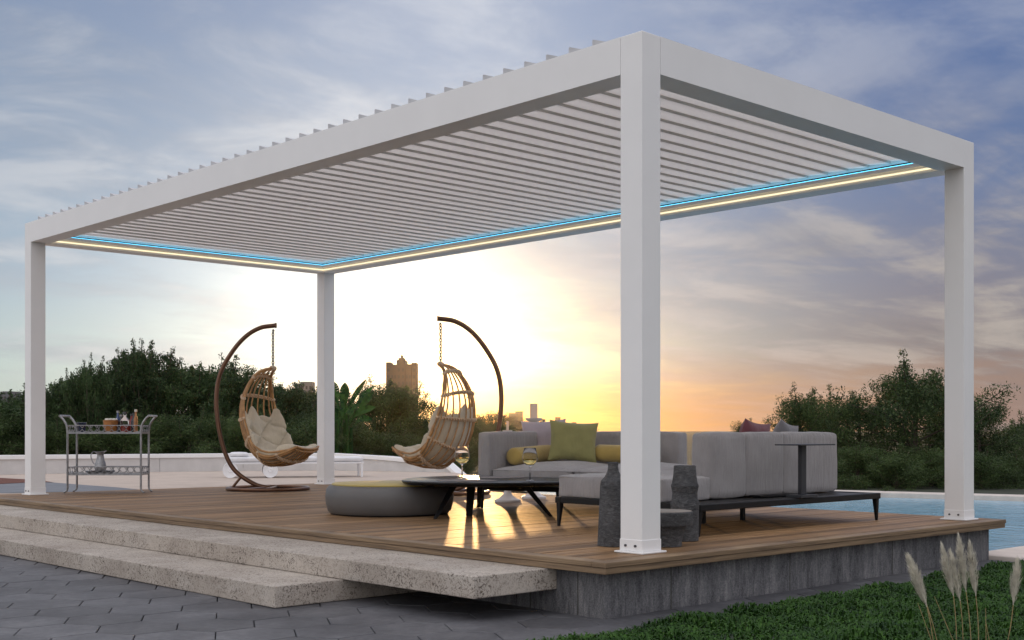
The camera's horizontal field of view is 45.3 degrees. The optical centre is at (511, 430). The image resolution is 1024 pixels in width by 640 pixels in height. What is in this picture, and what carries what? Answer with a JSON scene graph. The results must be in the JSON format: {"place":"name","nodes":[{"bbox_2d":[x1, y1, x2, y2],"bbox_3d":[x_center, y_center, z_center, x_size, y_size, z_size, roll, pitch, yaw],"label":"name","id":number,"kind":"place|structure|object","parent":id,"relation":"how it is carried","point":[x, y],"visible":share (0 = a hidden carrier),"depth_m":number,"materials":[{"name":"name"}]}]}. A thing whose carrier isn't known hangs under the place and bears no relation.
{"place":"outdoors","nodes":[
{"label":"outdoors","id":0,"kind":"place"},
{"bbox_2d":[1,391,20,402],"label":"apartment tower","id":1,"kind":"structure","parent":0,"point":[6,395],"depth_m":277.37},
{"bbox_2d":[0,478,47,483],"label":"mulch ground","id":2,"kind":"structure","parent":0,"point":[6,480],"depth_m":18.89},
{"bbox_2d":[0,482,137,492],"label":"tiled path","id":3,"kind":"structure","parent":0,"point":[20,487],"depth_m":16.36,"materials":[{"name":"grey tile"}]},
{"bbox_2d":[0,470,476,493],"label":"terrace ground","id":4,"kind":"structure","parent":0,"point":[165,480],"depth_m":19.89,"materials":[{"name":"concrete"}]},
{"bbox_2d":[0,453,316,474],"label":"parapet wall","id":5,"kind":"structure","parent":4,"relation":"on","point":[15,464],"depth_m":22.93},
{"bbox_2d":[223,452,363,477],"bbox_3d":[-3.664,0.563,20.545,2.299,0.421,0.720,0,0,-13],"label":"sun lounger","id":6,"kind":"object","parent":4,"relation":"on","point":[244,458],"visible":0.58,"depth_m":20.13,"materials":[{"name":"plastic"}]},
{"bbox_2d":[334,453,465,473],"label":"parapet wall","id":7,"kind":"structure","parent":4,"relation":"on","point":[383,463],"depth_m":23.42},
{"bbox_2d":[295,382,314,393],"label":"apartment tower","id":8,"kind":"structure","parent":0,"point":[307,386],"depth_m":297.89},
{"bbox_2d":[386,355,417,431],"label":"apartment tower","id":9,"kind":"structure","parent":0,"point":[402,372],"depth_m":227.41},
{"bbox_2d":[0,483,988,559],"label":"deck floor","id":10,"kind":"structure","parent":0,"point":[527,525],"depth_m":9.77,"materials":[{"name":"brown wood"}]},
{"bbox_2d":[58,415,157,492],"bbox_3d":[-4.610,0.263,14.013,1.030,0.887,0.340,0,0,0],"label":"drinks trolley","id":11,"kind":"object","parent":10,"relation":"on","point":[141,431],"visible":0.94,"depth_m":13.87,"materials":[{"name":"grey metal"}]},
{"bbox_2d":[77,422,86,431],"bbox_3d":[-4.918,-0.037,14.020,0.120,0.114,0.120,0,0,-43],"label":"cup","id":12,"kind":"object","parent":11,"relation":"on","point":[79,428],"visible":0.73,"depth_m":13.98,"materials":[{"name":"glass"}]},
{"bbox_2d":[86,470,114,473],"bbox_3d":[-4.703,0.472,14.020,0.341,0.035,0.231,0,0,-43],"label":"serving tray","id":13,"kind":"object","parent":11,"relation":"on","point":[100,472],"visible":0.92,"depth_m":13.94,"materials":[{"name":"grey metal"}]},
{"bbox_2d":[90,451,106,470],"bbox_3d":[-4.715,0.355,14.018,0.152,0.255,0.147,0,0,-43],"label":"water jug","id":14,"kind":"object","parent":13,"relation":"on","point":[100,462],"visible":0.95,"depth_m":13.98,"materials":[{"name":"grey metal"}]},
{"bbox_2d":[103,418,118,431],"bbox_3d":[-4.586,-0.061,14.020,0.172,0.162,0.172,0,0,-43],"label":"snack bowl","id":15,"kind":"object","parent":11,"relation":"on","point":[110,421],"visible":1,"depth_m":13.96,"materials":[{"name":"orange wood"}]},
{"bbox_2d":[121,412,128,431],"bbox_3d":[-4.417,-0.098,14.000,0.096,0.235,0.096,0,0,-43],"label":"bottle","id":16,"kind":"object","parent":11,"relation":"on","point":[124,420],"visible":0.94,"depth_m":13.96,"materials":[{"name":"clear glass"}]},
{"bbox_2d":[134,409,137,431],"bbox_3d":[-4.286,-0.112,13.975,0.044,0.262,0.044,0,0,-43],"label":"bottle","id":17,"kind":"object","parent":11,"relation":"on","point":[135,421],"visible":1,"depth_m":13.96,"materials":[{"name":"orange glass"}]},
{"bbox_2d":[214,323,309,491],"bbox_3d":[-2.902,-0.288,14.600,0.984,1.991,0.982,0,0,-42],"label":"swing chair stand","id":18,"kind":"object","parent":10,"relation":"on","point":[253,486],"visible":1,"depth_m":14.58,"materials":[{"name":"brown metal"}]},
{"bbox_2d":[238,329,318,466],"bbox_3d":[-2.787,-0.389,14.574,0.935,1.643,0.791,0,0,24],"label":"hanging chair","id":19,"kind":"object","parent":18,"relation":"hanging from","point":[268,441],"visible":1,"depth_m":14.60,"materials":[{"name":"wicker"}]},
{"bbox_2d":[325,480,453,516],"bbox_3d":[-1.048,0.574,10.520,1.096,0.265,1.096,0,0,-43],"label":"round ottoman","id":20,"kind":"object","parent":10,"relation":"on","point":[389,498],"visible":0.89,"depth_m":10.05,"materials":[{"name":"grey fabric"},{"name":"yellow fabric"}]},
{"bbox_2d":[437,316,503,495],"bbox_3d":[-0.736,-0.288,13.700,0.984,1.991,0.982,0,0,-42],"label":"swing chair stand","id":21,"kind":"object","parent":10,"relation":"on","point":[460,491],"visible":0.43,"depth_m":13.68,"materials":[{"name":"brown metal"}]},
{"bbox_2d":[391,322,476,468],"bbox_3d":[-0.853,-0.389,13.729,0.935,1.643,0.791,0,0,27],"label":"hanging chair","id":22,"kind":"object","parent":21,"relation":"hanging from","point":[445,436],"visible":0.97,"depth_m":13.45,"materials":[{"name":"wicker"}]},
{"bbox_2d":[402,476,558,518],"bbox_3d":[-0.218,0.557,10.330,1.491,0.299,1.594,0,0,-43],"label":"coffee table","id":23,"kind":"object","parent":10,"relation":"on","point":[500,482],"visible":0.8,"depth_m":9.97,"materials":[{"name":"black paint"}]},
{"bbox_2d":[455,447,469,478],"bbox_3d":[-0.415,0.266,10.211,0.127,0.267,0.127,0,0,-43],"label":"wine glass","id":24,"kind":"object","parent":23,"relation":"on","point":[462,456],"visible":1,"depth_m":10.17,"materials":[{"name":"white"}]},
{"bbox_2d":[437,479,497,481],"bbox_3d":[-0.363,0.403,9.951,0.500,0.007,0.260,0,0,7],"label":"place mat","id":25,"kind":"object","parent":23,"relation":"on","point":[470,480],"visible":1,"depth_m":9.85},
{"bbox_2d":[474,476,523,477],"bbox_3d":[-0.111,0.403,10.628,0.440,0.007,0.300,0,0,-11],"label":"place mat","id":26,"kind":"object","parent":23,"relation":"on","point":[500,477],"visible":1,"depth_m":10.57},
{"bbox_2d":[522,448,537,480],"bbox_3d":[0.146,0.274,10.015,0.127,0.267,0.127,0,0,-43],"label":"wine glass","id":27,"kind":"object","parent":23,"relation":"on","point":[529,457],"visible":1,"depth_m":9.97,"materials":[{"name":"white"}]},
{"bbox_2d":[22,31,978,554],"bbox_3d":[-0.857,-0.812,11.674,4.072,3.040,9.032,0,0,-43],"label":"pergola","id":28,"kind":"object","parent":10,"relation":"on","point":[636,137],"visible":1,"depth_m":9.76,"materials":[{"name":"metal"}]},
{"bbox_2d":[494,421,520,501],"bbox_3d":[-0.045,0.305,12.219,0.260,0.803,0.260,0,0,-43],"label":"candlestick","id":29,"kind":"object","parent":10,"relation":"on","point":[507,496],"visible":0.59,"depth_m":12.17,"materials":[{"name":"white ceramic"}]},
{"bbox_2d":[521,403,545,498],"bbox_3d":[0.227,0.211,12.795,0.260,0.990,0.260,0,0,-43],"label":"candlestick","id":30,"kind":"object","parent":10,"relation":"on","point":[533,412],"visible":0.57,"depth_m":12.76,"materials":[{"name":"white ceramic"}]},
{"bbox_2d":[478,431,686,507],"bbox_3d":[0.835,0.354,11.156,1.899,0.705,1.340,0,0,35],"label":"two seat sofa","id":31,"kind":"object","parent":10,"relation":"on","point":[494,447],"visible":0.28,"depth_m":11.13,"materials":[{"name":"grey fabric"}]},
{"bbox_2d":[506,445,558,464],"bbox_3d":[0.224,0.222,11.497,0.163,0.185,0.780,0,0,35],"label":"bolster cushion","id":32,"kind":"object","parent":31,"relation":"on","point":[514,456],"visible":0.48,"depth_m":11.24,"materials":[{"name":"yellow fabric"}]},
{"bbox_2d":[521,419,566,459],"bbox_3d":[0.304,0.094,11.748,0.470,0.419,0.166,0,0,18],"label":"throw cushion","id":33,"kind":"object","parent":31,"relation":"on","point":[542,430],"visible":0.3,"depth_m":11.70,"materials":[{"name":"grey fabric"}]},
{"bbox_2d":[548,420,598,462],"bbox_3d":[0.569,0.099,11.398,0.488,0.408,0.180,0,0,-5],"label":"throw cushion","id":34,"kind":"object","parent":31,"relation":"on","point":[572,441],"visible":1,"depth_m":11.34,"materials":[{"name":"green fabric"}]},
{"bbox_2d":[595,444,620,462],"bbox_3d":[1.045,0.215,11.302,0.620,0.173,0.163,0,0,35],"label":"bolster cushion","id":35,"kind":"object","parent":31,"relation":"on","point":[608,453],"visible":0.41,"depth_m":11.33,"materials":[{"name":"yellow fabric"}]},
{"bbox_2d":[597,462,620,546],"bbox_3d":[0.621,0.450,7.535,0.194,0.514,0.194,0,0,30],"label":"stone vase","id":36,"kind":"object","parent":10,"relation":"on","point":[609,527],"visible":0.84,"depth_m":7.46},
{"bbox_2d":[660,509,692,546],"bbox_3d":[0.943,0.598,7.535,0.336,0.218,0.336,0,0,-43],"label":"stone pedestal","id":37,"kind":"object","parent":10,"relation":"on","point":[674,523],"visible":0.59,"depth_m":7.42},
{"bbox_2d":[670,465,698,541],"bbox_3d":[1.111,0.465,7.885,0.184,0.484,0.184,0,0,41],"label":"stone vase","id":38,"kind":"object","parent":10,"relation":"on","point":[684,486],"visible":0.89,"depth_m":7.82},
{"bbox_2d":[555,432,880,536],"bbox_3d":[1.611,0.356,9.397,2.288,0.700,1.362,0,0,-43],"label":"chaise sofa","id":39,"kind":"object","parent":10,"relation":"on","point":[741,471],"visible":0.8,"depth_m":9.06,"materials":[{"name":"grey fabric"}]},
{"bbox_2d":[739,418,770,431],"bbox_3d":[1.875,0.123,9.672,0.198,0.439,0.456,0,0,39],"label":"throw cushion","id":40,"kind":"object","parent":39,"relation":"on","point":[747,425],"visible":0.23,"depth_m":9.54,"materials":[{"name":"fabric"}]},
{"bbox_2d":[773,419,797,431],"bbox_3d":[2.196,0.126,10.012,0.202,0.449,0.462,0,0,29],"label":"throw cushion","id":41,"kind":"object","parent":39,"relation":"on","point":[781,426],"visible":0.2,"depth_m":9.86,"materials":[{"name":"fabric"}]},
{"bbox_2d":[775,444,834,497],"bbox_3d":[2.144,0.293,8.967,0.450,0.392,0.220,0,0,-43],"label":"side table","id":42,"kind":"object","parent":39,"relation":"on","point":[801,471],"visible":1,"depth_m":8.98,"materials":[{"name":"metal"}]},
{"bbox_2d":[0,555,1011,639],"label":"paving","id":43,"kind":"structure","parent":0,"point":[41,601],"depth_m":6.85,"materials":[{"name":"stone"}]},
{"bbox_2d":[0,527,419,607],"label":"stone step","id":44,"kind":"object","parent":43,"relation":"on","point":[269,587],"visible":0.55,"depth_m":8.01,"materials":[{"name":"stone"}]},
{"bbox_2d":[0,505,556,598],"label":"stone step","id":45,"kind":"object","parent":44,"relation":"on","point":[461,577],"visible":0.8,"depth_m":7.89,"materials":[{"name":"stone"}]},
{"bbox_2d":[0,0,1023,431],"label":"sky","id":46,"kind":"structure","parent":0,"point":[98,98],"materials":[{"name":"blue"}]},
{"bbox_2d":[509,411,522,430],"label":"apartment tower","id":47,"kind":"structure","parent":0,"point":[519,414],"depth_m":497.13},
{"bbox_2d":[385,431,1023,475],"bbox_3d":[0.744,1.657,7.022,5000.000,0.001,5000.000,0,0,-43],"label":"ground","id":48,"kind":"structure","parent":0,"point":[689,446],"depth_m":172.63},
{"bbox_2d":[0,389,24,454],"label":"poplar tree","id":49,"kind":"object","parent":48,"relation":"on","point":[8,407],"visible":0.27,"depth_m":26.69,"materials":[{"name":"green plant"}]},
{"bbox_2d":[0,411,51,454],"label":"green bush","id":50,"kind":"object","parent":48,"relation":"on","point":[4,427],"visible":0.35,"depth_m":25.91,"materials":[{"name":"green plant"}]},
{"bbox_2d":[0,412,52,454],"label":"green bush","id":51,"kind":"object","parent":48,"relation":"on","point":[21,432],"visible":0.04,"depth_m":26.55,"materials":[{"name":"green plant"}]},
{"bbox_2d":[7,383,55,413],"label":"poplar tree","id":52,"kind":"object","parent":48,"relation":"on","point":[16,399],"visible":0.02,"depth_m":29.35,"materials":[{"name":"green plant"}]},
{"bbox_2d":[0,406,113,454],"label":"green bush","id":53,"kind":"object","parent":48,"relation":"on","point":[58,436],"visible":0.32,"depth_m":25.71,"materials":[{"name":"green plant"}]},
{"bbox_2d":[48,368,74,388],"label":"poplar tree","id":54,"kind":"object","parent":48,"relation":"on","point":[66,378],"visible":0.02,"depth_m":30.78,"materials":[{"name":"green plant"}]},
{"bbox_2d":[23,382,120,453],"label":"poplar tree","id":55,"kind":"object","parent":48,"relation":"on","point":[56,403],"visible":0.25,"depth_m":26.64,"materials":[{"name":"green plant"}]},
{"bbox_2d":[24,406,137,454],"bbox_3d":[-9.223,0.557,27.079,3.197,2.212,2.781,0,0,-28],"label":"green bush","id":56,"kind":"object","parent":48,"relation":"on","point":[111,415],"visible":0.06,"depth_m":26.49,"materials":[{"name":"green plant"}]},
{"bbox_2d":[49,373,115,418],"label":"poplar tree","id":57,"kind":"object","parent":48,"relation":"on","point":[105,413],"visible":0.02,"depth_m":28.69,"materials":[{"name":"green plant"}]},
{"bbox_2d":[59,353,113,453],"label":"poplar tree","id":58,"kind":"object","parent":48,"relation":"on","point":[89,388],"visible":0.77,"depth_m":26.40,"materials":[{"name":"green plant"}]},
{"bbox_2d":[93,347,153,418],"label":"poplar tree","id":59,"kind":"object","parent":48,"relation":"on","point":[114,372],"visible":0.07,"depth_m":28.23,"materials":[{"name":"green plant"}]},
{"bbox_2d":[62,408,184,453],"bbox_3d":[-8.296,0.593,25.831,2.472,2.138,2.820,0,0,5],"label":"green bush","id":60,"kind":"object","parent":48,"relation":"on","point":[131,438],"visible":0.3,"depth_m":25.73,"materials":[{"name":"green plant"}]},
{"bbox_2d":[111,338,185,438],"bbox_3d":[-8.184,-0.233,27.610,1.668,3.794,1.846,0,0,-18],"label":"poplar tree","id":61,"kind":"object","parent":48,"relation":"on","point":[141,370],"visible":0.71,"depth_m":27.25,"materials":[{"name":"green plant"}]},
{"bbox_2d":[106,401,217,453],"bbox_3d":[-7.901,0.489,27.180,2.750,2.342,2.586,0,0,-28],"label":"green bush","id":62,"kind":"object","parent":48,"relation":"on","point":[144,415],"visible":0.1,"depth_m":26.68,"materials":[{"name":"green plant"}]},
{"bbox_2d":[113,410,239,453],"bbox_3d":[-6.952,0.601,26.097,2.669,2.123,3.069,0,0,0],"label":"green bush","id":63,"kind":"object","parent":48,"relation":"on","point":[178,432],"visible":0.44,"depth_m":25.78,"materials":[{"name":"green plant"}]},
{"bbox_2d":[126,361,251,453],"bbox_3d":[-7.287,0.051,27.988,2.220,3.219,2.729,0,0,43],"label":"poplar tree","id":64,"kind":"object","parent":48,"relation":"on","point":[198,383],"visible":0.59,"depth_m":27.52,"materials":[{"name":"green plant"}]},
{"bbox_2d":[165,407,246,453],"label":"green bush","id":65,"kind":"object","parent":48,"relation":"on","point":[223,429],"visible":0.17,"depth_m":26.67,"materials":[{"name":"green plant"}]},
{"bbox_2d":[182,352,276,448],"bbox_3d":[-6.654,-0.101,29.020,2.180,3.520,2.117,0,0,-3],"label":"poplar tree","id":66,"kind":"object","parent":48,"relation":"on","point":[235,381],"visible":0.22,"depth_m":28.64,"materials":[{"name":"green plant"}]},
{"bbox_2d":[183,403,305,453],"bbox_3d":[-5.452,0.528,25.831,2.657,2.263,2.499,0,0,-37],"label":"green bush","id":67,"kind":"object","parent":48,"relation":"on","point":[234,423],"visible":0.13,"depth_m":25.84,"materials":[{"name":"green plant"}]},
{"bbox_2d":[234,382,334,443],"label":"poplar tree","id":68,"kind":"object","parent":48,"relation":"on","point":[289,401],"visible":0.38,"depth_m":27.68,"materials":[{"name":"green plant"}]},
{"bbox_2d":[243,409,341,452],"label":"green bush","id":69,"kind":"object","parent":48,"relation":"on","point":[293,421],"visible":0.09,"depth_m":26.72,"materials":[{"name":"green plant"}]},
{"bbox_2d":[286,380,339,419],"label":"poplar tree","id":70,"kind":"object","parent":48,"relation":"on","point":[310,393],"visible":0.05,"depth_m":30.81,"materials":[{"name":"green plant"}]},
{"bbox_2d":[304,393,366,451],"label":"poplar tree","id":71,"kind":"object","parent":48,"relation":"on","point":[347,403],"visible":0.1,"depth_m":29.69,"materials":[{"name":"green plant"}]},
{"bbox_2d":[286,412,388,455],"bbox_3d":[-3.907,0.593,25.947,2.820,2.138,2.472,0,0,15],"label":"green bush","id":72,"kind":"object","parent":48,"relation":"on","point":[310,432],"visible":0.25,"depth_m":25.75,"materials":[{"name":"green plant"}]},
{"bbox_2d":[334,380,374,453],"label":"banana plant","id":73,"kind":"object","parent":48,"relation":"on","point":[361,402],"visible":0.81,"depth_m":25.48,"materials":[{"name":"green plant"}]},
{"bbox_2d":[302,415,406,455],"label":"locust tree","id":74,"kind":"object","parent":48,"relation":"on","point":[368,434],"visible":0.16,"depth_m":26.73,"materials":[{"name":"green plant"}]},
{"bbox_2d":[338,373,436,445],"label":"locust tree","id":75,"kind":"object","parent":48,"relation":"on","point":[375,425],"visible":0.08,"depth_m":29.64,"materials":[{"name":"green plant"}]},
{"bbox_2d":[353,425,422,456],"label":"bush","id":76,"kind":"object","parent":48,"relation":"on","point":[388,442],"visible":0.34,"depth_m":26.31,"materials":[{"name":"green plant"}]},
{"bbox_2d":[340,380,459,466],"bbox_3d":[-2.644,0.229,29.007,3.075,2.872,2.674,0,0,24],"label":"locust tree","id":77,"kind":"object","parent":48,"relation":"on","point":[399,413],"visible":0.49,"depth_m":28.74,"materials":[{"name":"green plant"}]},
{"bbox_2d":[416,407,456,465],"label":"locust tree","id":78,"kind":"object","parent":48,"relation":"on","point":[426,418],"visible":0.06,"depth_m":30.82,"materials":[{"name":"green plant"}]},
{"bbox_2d":[455,440,477,474],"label":"green bush","id":79,"kind":"object","parent":48,"relation":"on","point":[470,467],"visible":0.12,"depth_m":35.88,"materials":[{"name":"green plant"}]},
{"bbox_2d":[464,421,485,472],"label":"green bush","id":80,"kind":"object","parent":48,"relation":"on","point":[477,430],"visible":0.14,"depth_m":47.90,"materials":[{"name":"green plant"}]},
{"bbox_2d":[471,418,504,459],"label":"green bush","id":81,"kind":"object","parent":48,"relation":"on","point":[487,423],"visible":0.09,"depth_m":55.88,"materials":[{"name":"green plant"}]},
{"bbox_2d":[470,420,518,459],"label":"green bush","id":82,"kind":"object","parent":48,"relation":"on","point":[493,428],"visible":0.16,"depth_m":49.86,"materials":[{"name":"green plant"}]},
{"bbox_2d":[476,410,515,428],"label":"distant tree","id":83,"kind":"object","parent":48,"relation":"on","point":[495,417],"visible":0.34,"depth_m":149.68,"materials":[{"name":"green plant"}]},
{"bbox_2d":[490,414,525,430],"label":"distant tree","id":84,"kind":"object","parent":48,"relation":"on","point":[512,418],"visible":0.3,"depth_m":154.71,"materials":[{"name":"green plant"}]},
{"bbox_2d":[730,418,751,431],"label":"locust tree","id":85,"kind":"object","parent":48,"relation":"on","point":[739,426],"visible":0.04,"depth_m":32.02,"materials":[{"name":"green plant"}]},
{"bbox_2d":[490,490,1023,500],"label":"pool kerb","id":86,"kind":"structure","parent":48,"relation":"on","point":[936,495],"depth_m":18.40,"materials":[{"name":"stone"}]},
{"bbox_2d":[761,383,852,442],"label":"locust tree","id":87,"kind":"object","parent":48,"relation":"on","point":[804,413],"visible":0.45,"depth_m":24.72,"materials":[{"name":"green plant"}]},
{"bbox_2d":[802,384,884,473],"bbox_3d":[7.180,0.308,26.982,1.992,2.706,2.117,0,0,-16],"label":"locust tree","id":88,"kind":"object","parent":48,"relation":"on","point":[829,389],"visible":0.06,"depth_m":26.84,"materials":[{"name":"green plant"}]},
{"bbox_2d":[837,461,867,489],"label":"green bush","id":89,"kind":"object","parent":48,"relation":"on","point":[854,487],"visible":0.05,"depth_m":21.72,"materials":[{"name":"green plant"}]},
{"bbox_2d":[794,390,936,481],"bbox_3d":[7.151,0.402,24.913,2.971,2.523,2.584,0,0,-41],"label":"locust tree","id":90,"kind":"object","parent":48,"relation":"on","point":[844,432],"visible":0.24,"depth_m":24.58,"materials":[{"name":"green plant"}]},
{"bbox_2d":[823,349,1020,485],"bbox_3d":[7.860,0.010,24.208,3.217,3.303,3.026,0,0,-14],"label":"locust tree","id":91,"kind":"object","parent":48,"relation":"on","point":[905,391],"visible":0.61,"depth_m":23.62,"materials":[{"name":"green plant"}]},
{"bbox_2d":[887,377,1009,460],"bbox_3d":[9.070,0.222,26.006,2.534,2.883,2.222,0,0,0],"label":"locust tree","id":92,"kind":"object","parent":48,"relation":"on","point":[976,399],"visible":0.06,"depth_m":25.63,"materials":[{"name":"green plant"}]},
{"bbox_2d":[919,393,1023,482],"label":"locust tree","id":93,"kind":"object","parent":48,"relation":"on","point":[997,448],"visible":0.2,"depth_m":24.79,"materials":[{"name":"green plant"}]},
{"bbox_2d":[934,446,1023,489],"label":"green bush","id":94,"kind":"object","parent":48,"relation":"on","point":[983,467],"visible":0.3,"depth_m":21.77,"materials":[{"name":"green plant"}]},
{"bbox_2d":[977,446,1023,487],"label":"green bush","id":95,"kind":"object","parent":48,"relation":"on","point":[1015,462],"visible":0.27,"depth_m":22.66,"materials":[{"name":"green plant"}]},
{"bbox_2d":[980,410,1023,460],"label":"locust tree","id":96,"kind":"object","parent":48,"relation":"on","point":[1013,422],"visible":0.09,"depth_m":26.99,"materials":[{"name":"green plant"}]},
{"bbox_2d":[454,530,988,618],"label":"plinth slab","id":97,"kind":"structure","parent":0,"point":[601,596],"depth_m":7.47,"materials":[{"name":"concrete"}]},
{"bbox_2d":[0,497,1005,574],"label":"deck edge strip","id":98,"kind":"object","parent":97,"relation":"on","point":[612,566],"visible":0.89,"depth_m":7.98,"materials":[{"name":"brown wood"}]},
{"bbox_2d":[530,532,967,614],"bbox_3d":[1.965,0.901,8.121,4.199,0.252,0.506,0,0,-35],"label":"plinth slab joint line","id":99,"kind":"object","parent":97,"relation":"attached to","point":[671,577],"visible":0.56,"depth_m":7.08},
{"bbox_2d":[526,491,1023,550],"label":"pool water","id":100,"kind":"structure","parent":0,"point":[1010,534],"depth_m":15.85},
{"bbox_2d":[836,472,1023,494],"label":"side ground","id":101,"kind":"structure","parent":0,"point":[933,488],"depth_m":21.29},
{"bbox_2d":[837,439,905,488],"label":"green bush","id":102,"kind":"object","parent":101,"relation":"on","point":[855,459],"visible":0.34,"depth_m":22.61,"materials":[{"name":"green plant"}]},
{"bbox_2d":[841,443,944,490],"bbox_3d":[6.765,0.935,21.971,1.778,1.449,1.890,0,0,-37],"label":"green bush","id":103,"kind":"object","parent":101,"relation":"on","point":[896,465],"visible":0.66,"depth_m":21.84,"materials":[{"name":"green plant"}]},
{"bbox_2d":[873,445,981,487],"bbox_3d":[7.779,0.943,22.832,2.306,1.436,2.005,0,0,44],"label":"green bush","id":104,"kind":"object","parent":101,"relation":"on","point":[929,454],"visible":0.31,"depth_m":22.60,"materials":[{"name":"green plant"}]},
{"bbox_2d":[989,546,1023,561],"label":"pool pavement","id":105,"kind":"structure","parent":0,"point":[1009,554],"depth_m":9.84,"materials":[{"name":"concrete"}]},
{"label":"lawn ground","id":106,"kind":"structure","parent":0,"visible":0},
{"bbox_2d":[526,559,1023,639],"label":"grass","id":107,"kind":"structure","parent":106,"relation":"on","point":[890,613],"depth_m":6.52,"materials":[{"name":"green plant"}]},
{"bbox_2d":[905,552,952,639],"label":"feather grass","id":108,"kind":"object","parent":106,"relation":"on","point":[916,578],"depth_m":5.71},
{"bbox_2d":[939,541,962,638],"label":"feather grass","id":109,"kind":"object","parent":106,"relation":"on","point":[949,573],"depth_m":5.76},
{"bbox_2d":[955,532,988,639],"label":"feather grass","id":110,"kind":"object","parent":106,"relation":"on","point":[962,562],"depth_m":5.77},
{"bbox_2d":[1008,557,1022,639],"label":"feather grass","id":111,"kind":"object","parent":106,"relation":"on","point":[1015,582],"depth_m":5.77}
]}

